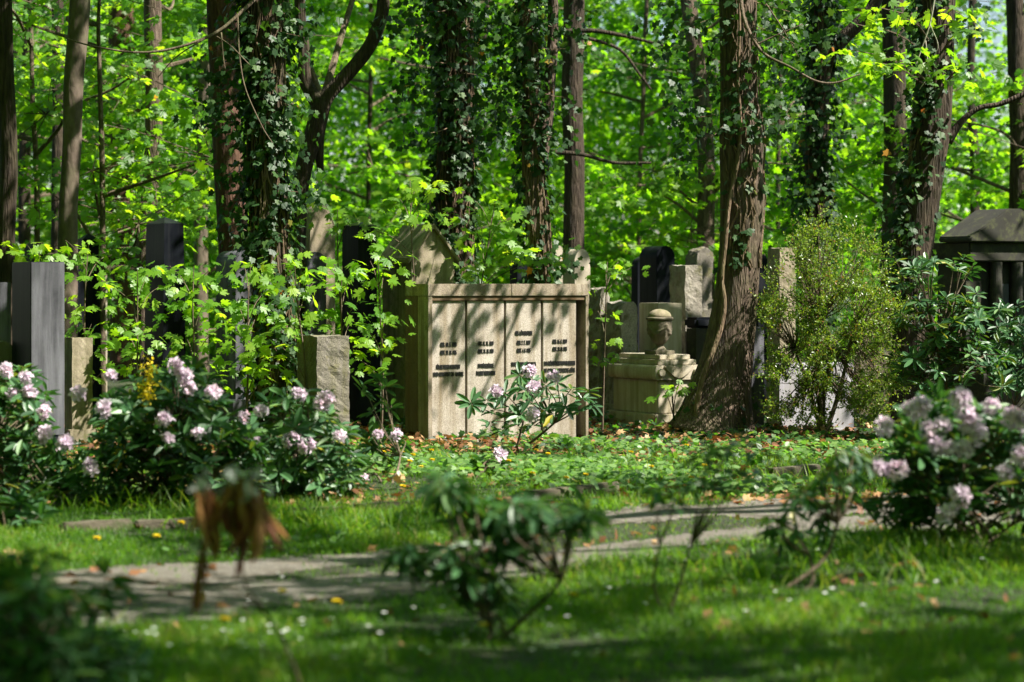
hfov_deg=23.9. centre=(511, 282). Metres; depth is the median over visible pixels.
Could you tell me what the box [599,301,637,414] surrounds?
gravestone
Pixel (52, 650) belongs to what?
rhododendron
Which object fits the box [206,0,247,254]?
tree
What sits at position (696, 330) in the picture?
gravestone
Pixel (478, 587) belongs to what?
rhododendron
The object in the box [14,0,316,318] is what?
tree
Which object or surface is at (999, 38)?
sky
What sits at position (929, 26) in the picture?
bare branch
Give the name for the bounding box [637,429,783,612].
rhododendron
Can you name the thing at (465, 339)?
monument
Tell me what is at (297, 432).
rhododendron
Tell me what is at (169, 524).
kerb stone
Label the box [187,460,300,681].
withered plant
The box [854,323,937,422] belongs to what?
gravestone
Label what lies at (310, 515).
tall grass
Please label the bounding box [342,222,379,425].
gravestone
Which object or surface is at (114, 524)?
kerb stone
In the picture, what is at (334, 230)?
maple sapling
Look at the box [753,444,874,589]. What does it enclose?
rhododendron
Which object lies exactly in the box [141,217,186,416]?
gravestone
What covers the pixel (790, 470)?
kerb stone
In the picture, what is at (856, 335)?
box shrub
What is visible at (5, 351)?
gravestone
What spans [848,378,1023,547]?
rhododendron
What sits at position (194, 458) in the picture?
rhododendron
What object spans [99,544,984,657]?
daisies
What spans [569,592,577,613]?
dandelion
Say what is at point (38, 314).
gravestone
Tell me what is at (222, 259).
gravestone
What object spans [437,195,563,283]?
maple sapling
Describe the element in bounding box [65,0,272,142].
bare branch
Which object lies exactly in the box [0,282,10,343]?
gravestone
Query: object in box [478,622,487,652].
dandelion
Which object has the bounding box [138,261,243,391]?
maple sapling
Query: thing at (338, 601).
dandelion
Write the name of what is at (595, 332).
gravestone
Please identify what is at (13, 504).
rhododendron
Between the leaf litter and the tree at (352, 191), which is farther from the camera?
the tree at (352, 191)
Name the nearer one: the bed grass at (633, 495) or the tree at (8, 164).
the bed grass at (633, 495)
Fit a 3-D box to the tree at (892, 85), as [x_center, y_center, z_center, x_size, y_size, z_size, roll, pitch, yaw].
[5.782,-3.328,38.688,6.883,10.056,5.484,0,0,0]
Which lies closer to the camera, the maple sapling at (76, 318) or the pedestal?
the maple sapling at (76, 318)
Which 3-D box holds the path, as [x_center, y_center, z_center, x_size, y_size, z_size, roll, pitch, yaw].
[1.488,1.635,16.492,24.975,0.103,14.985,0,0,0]
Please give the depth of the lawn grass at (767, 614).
11.50 m
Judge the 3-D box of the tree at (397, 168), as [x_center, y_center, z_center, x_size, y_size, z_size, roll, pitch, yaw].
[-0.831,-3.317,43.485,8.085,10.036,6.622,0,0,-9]
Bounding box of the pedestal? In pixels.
[606,353,696,428]
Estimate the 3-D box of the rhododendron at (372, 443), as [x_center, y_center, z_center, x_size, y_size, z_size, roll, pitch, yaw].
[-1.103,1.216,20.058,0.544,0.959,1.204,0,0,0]
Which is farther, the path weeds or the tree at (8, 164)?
the tree at (8, 164)
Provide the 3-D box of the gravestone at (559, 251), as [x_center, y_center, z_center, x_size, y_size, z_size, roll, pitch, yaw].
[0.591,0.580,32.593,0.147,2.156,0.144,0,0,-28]
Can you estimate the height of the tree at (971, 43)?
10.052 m
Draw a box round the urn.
[645,309,674,354]
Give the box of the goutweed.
[125,431,989,553]
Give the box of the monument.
[405,284,588,441]
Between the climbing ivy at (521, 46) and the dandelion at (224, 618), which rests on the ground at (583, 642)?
the dandelion at (224, 618)
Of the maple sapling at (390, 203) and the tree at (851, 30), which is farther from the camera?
the tree at (851, 30)
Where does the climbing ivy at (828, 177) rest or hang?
attached to the tree at (851, 30)
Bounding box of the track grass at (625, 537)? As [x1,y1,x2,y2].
[130,511,864,589]
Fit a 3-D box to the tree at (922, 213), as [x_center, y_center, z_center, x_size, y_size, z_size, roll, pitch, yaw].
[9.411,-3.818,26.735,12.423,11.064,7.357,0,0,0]
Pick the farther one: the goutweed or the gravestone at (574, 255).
the gravestone at (574, 255)
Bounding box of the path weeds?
[9,495,1020,623]
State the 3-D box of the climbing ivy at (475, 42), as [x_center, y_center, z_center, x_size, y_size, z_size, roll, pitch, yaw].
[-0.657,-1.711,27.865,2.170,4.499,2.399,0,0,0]
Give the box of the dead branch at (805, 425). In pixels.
[803,336,846,430]
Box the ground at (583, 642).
[1,292,1023,681]
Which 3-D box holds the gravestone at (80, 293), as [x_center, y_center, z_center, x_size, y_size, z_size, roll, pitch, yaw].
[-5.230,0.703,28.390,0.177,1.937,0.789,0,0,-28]
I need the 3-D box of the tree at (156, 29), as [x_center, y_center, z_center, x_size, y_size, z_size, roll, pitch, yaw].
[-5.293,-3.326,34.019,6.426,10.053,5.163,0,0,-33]
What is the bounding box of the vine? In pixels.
[694,0,741,438]
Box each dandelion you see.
[93,536,100,553]
[153,534,159,553]
[220,616,230,634]
[278,589,286,611]
[333,600,342,623]
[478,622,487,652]
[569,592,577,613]
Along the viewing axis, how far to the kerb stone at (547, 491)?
18.13 m
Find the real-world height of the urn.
0.509 m
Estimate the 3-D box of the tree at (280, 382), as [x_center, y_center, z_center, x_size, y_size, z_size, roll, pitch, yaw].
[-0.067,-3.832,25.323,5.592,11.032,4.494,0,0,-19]
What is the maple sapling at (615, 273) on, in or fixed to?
on the ground at (583, 642)
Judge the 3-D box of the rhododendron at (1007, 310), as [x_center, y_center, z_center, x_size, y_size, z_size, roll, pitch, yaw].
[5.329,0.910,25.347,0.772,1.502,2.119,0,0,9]
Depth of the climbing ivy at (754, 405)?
25.16 m
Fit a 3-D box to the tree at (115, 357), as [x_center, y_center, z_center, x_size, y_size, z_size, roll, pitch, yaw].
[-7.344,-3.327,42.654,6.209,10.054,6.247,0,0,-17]
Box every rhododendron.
[0,362,87,495]
[0,481,62,538]
[0,541,152,681]
[61,356,276,510]
[218,379,372,501]
[352,369,413,482]
[378,468,613,642]
[454,361,602,451]
[458,446,514,477]
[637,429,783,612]
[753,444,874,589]
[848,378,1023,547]
[880,252,1016,399]
[986,298,1023,407]
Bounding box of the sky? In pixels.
[15,0,1009,285]
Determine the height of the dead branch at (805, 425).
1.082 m
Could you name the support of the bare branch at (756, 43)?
attached to the tree at (728, 383)
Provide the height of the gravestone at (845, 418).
0.769 m
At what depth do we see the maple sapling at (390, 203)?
25.55 m
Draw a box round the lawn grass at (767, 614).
[0,496,1023,681]
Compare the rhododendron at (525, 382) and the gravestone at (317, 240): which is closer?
the rhododendron at (525, 382)
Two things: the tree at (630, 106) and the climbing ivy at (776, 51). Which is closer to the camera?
the climbing ivy at (776, 51)
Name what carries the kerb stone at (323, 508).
on the ground at (583, 642)
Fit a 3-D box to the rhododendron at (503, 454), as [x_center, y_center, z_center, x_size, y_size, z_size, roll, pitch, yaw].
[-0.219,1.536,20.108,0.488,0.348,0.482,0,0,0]
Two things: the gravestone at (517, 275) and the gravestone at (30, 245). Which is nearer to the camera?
the gravestone at (517, 275)
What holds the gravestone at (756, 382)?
on the ground at (583, 642)
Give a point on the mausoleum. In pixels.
(992, 240)
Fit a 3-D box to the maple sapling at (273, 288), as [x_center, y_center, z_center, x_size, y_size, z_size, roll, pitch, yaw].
[-2.136,0.661,23.668,0.949,1.938,1.428,0,0,0]
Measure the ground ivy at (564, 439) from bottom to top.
0.274 m
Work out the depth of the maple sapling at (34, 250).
24.52 m
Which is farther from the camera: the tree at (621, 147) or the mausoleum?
the tree at (621, 147)
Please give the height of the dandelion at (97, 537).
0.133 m
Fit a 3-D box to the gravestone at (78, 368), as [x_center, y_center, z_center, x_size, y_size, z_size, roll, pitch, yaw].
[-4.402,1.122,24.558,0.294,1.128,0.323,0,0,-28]
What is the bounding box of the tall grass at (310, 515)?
[32,442,1023,597]
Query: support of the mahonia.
on the ground at (583, 642)
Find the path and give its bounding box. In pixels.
[0,492,1022,626]
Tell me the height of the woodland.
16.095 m
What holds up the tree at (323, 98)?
on the ground at (583, 642)
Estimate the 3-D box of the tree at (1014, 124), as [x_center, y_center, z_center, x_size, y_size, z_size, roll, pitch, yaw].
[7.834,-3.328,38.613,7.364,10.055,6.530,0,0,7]
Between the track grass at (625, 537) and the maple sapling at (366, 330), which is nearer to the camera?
the track grass at (625, 537)
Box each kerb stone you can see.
[59,518,133,531]
[134,518,198,529]
[287,506,352,515]
[353,500,415,511]
[527,487,570,497]
[568,481,617,495]
[765,464,820,480]
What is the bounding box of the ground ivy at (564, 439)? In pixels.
[62,399,996,468]
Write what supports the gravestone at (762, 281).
on the ground at (583, 642)
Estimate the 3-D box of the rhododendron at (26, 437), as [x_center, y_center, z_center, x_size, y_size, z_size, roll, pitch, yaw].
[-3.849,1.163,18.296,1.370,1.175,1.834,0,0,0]
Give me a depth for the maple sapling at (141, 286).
24.82 m
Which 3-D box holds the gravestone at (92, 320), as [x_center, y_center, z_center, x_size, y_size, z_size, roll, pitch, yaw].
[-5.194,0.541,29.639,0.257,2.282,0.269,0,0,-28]
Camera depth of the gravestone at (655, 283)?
31.08 m
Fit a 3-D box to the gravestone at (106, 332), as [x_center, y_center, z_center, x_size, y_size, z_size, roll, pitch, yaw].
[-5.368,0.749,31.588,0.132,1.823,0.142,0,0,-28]
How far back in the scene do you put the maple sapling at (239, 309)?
23.95 m
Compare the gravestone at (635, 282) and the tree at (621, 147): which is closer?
the gravestone at (635, 282)
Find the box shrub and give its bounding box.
[749,194,921,435]
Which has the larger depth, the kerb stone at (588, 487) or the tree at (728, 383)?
the tree at (728, 383)
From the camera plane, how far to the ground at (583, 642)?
12.05 m
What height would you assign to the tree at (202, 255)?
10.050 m
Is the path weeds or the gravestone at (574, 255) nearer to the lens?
the path weeds
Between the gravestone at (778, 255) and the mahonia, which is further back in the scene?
the gravestone at (778, 255)
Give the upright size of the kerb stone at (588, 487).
0.195 m
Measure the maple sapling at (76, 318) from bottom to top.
2.101 m
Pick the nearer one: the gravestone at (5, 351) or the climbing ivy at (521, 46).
the gravestone at (5, 351)
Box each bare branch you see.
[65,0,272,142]
[739,0,859,83]
[916,0,937,89]
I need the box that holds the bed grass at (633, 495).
[0,435,1020,565]
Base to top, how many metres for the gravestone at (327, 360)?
1.124 m
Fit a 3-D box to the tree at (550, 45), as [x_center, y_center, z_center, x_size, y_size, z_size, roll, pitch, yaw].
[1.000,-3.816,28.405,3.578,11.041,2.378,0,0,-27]
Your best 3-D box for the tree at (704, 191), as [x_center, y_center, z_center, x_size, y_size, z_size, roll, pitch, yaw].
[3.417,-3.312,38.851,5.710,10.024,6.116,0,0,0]
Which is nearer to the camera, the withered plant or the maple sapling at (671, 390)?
the withered plant
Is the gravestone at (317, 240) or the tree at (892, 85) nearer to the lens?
the gravestone at (317, 240)
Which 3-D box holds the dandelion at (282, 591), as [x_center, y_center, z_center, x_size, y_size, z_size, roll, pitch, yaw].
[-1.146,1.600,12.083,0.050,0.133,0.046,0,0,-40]
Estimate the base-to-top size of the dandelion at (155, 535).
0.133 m
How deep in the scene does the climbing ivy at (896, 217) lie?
26.79 m
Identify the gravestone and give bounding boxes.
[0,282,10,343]
[0,341,11,425]
[12,262,64,441]
[24,242,46,261]
[49,259,83,336]
[65,337,96,441]
[78,233,100,416]
[106,272,107,392]
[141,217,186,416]
[213,250,251,423]
[296,335,349,442]
[303,252,325,334]
[306,206,334,334]
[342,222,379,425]
[379,224,458,425]
[510,262,526,283]
[552,246,562,283]
[563,249,589,403]
[588,286,608,419]
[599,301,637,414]
[631,257,639,352]
[639,303,681,353]
[640,246,674,302]
[669,265,702,353]
[685,247,713,316]
[685,317,709,364]
[751,327,763,424]
[756,254,766,417]
[766,362,856,430]
[767,247,795,362]
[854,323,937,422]
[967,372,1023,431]
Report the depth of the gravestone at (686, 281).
28.87 m
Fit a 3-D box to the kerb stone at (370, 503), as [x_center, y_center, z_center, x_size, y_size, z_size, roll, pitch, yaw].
[-0.904,1.643,17.135,0.462,0.176,0.109,0,0,-27]
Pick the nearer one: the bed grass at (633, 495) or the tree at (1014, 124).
the bed grass at (633, 495)
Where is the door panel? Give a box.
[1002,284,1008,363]
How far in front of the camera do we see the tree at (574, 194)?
34.37 m
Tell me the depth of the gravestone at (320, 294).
27.56 m
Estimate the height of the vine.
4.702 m
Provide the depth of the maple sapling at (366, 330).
24.29 m
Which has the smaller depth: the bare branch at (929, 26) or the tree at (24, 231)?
the bare branch at (929, 26)
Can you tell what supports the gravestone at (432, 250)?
on the ground at (583, 642)
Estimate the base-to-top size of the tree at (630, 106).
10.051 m
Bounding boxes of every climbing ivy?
[173,0,343,425]
[358,0,541,283]
[466,0,609,283]
[626,0,859,273]
[672,401,758,438]
[759,0,873,348]
[863,0,991,326]
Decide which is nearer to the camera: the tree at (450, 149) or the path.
the path
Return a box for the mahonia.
[102,355,177,485]
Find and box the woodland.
[13,0,1009,361]
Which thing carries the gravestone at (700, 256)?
on the ground at (583, 642)
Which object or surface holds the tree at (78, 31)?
on the ground at (583, 642)
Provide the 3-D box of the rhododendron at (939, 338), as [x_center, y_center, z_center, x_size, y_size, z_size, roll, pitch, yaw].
[4.359,0.680,24.301,1.383,1.972,1.025,0,0,0]
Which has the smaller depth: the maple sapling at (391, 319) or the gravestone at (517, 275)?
the maple sapling at (391, 319)
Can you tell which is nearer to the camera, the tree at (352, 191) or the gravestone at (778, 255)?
the gravestone at (778, 255)
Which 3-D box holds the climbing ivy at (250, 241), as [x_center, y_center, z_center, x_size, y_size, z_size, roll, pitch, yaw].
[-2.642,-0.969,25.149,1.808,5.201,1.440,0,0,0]
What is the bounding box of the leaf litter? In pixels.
[5,412,1023,681]
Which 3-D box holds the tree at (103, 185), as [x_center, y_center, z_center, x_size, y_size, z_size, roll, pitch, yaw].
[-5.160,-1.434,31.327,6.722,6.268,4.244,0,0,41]
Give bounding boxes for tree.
[0,0,17,344]
[12,0,243,256]
[12,0,318,255]
[12,0,339,398]
[13,0,408,395]
[14,0,295,379]
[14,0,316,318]
[39,0,382,380]
[58,0,90,336]
[135,0,589,309]
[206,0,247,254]
[242,0,296,432]
[286,0,389,334]
[288,0,681,346]
[414,0,718,251]
[428,0,883,300]
[433,0,473,283]
[517,0,558,283]
[540,0,915,343]
[551,0,883,302]
[668,0,764,437]
[757,0,1023,320]
[758,0,1004,358]
[771,0,1023,294]
[806,0,881,361]
[810,0,1023,424]
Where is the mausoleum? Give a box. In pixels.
[932,209,1023,399]
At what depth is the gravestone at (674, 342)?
28.44 m
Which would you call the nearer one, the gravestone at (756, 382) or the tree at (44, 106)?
the gravestone at (756, 382)
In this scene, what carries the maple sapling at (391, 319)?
on the ground at (583, 642)
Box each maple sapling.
[0,241,85,265]
[33,240,132,385]
[88,264,184,391]
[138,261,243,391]
[198,257,300,419]
[247,251,344,413]
[292,257,386,344]
[294,197,384,334]
[332,243,417,429]
[357,176,464,283]
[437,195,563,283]
[585,258,649,435]
[644,379,695,433]

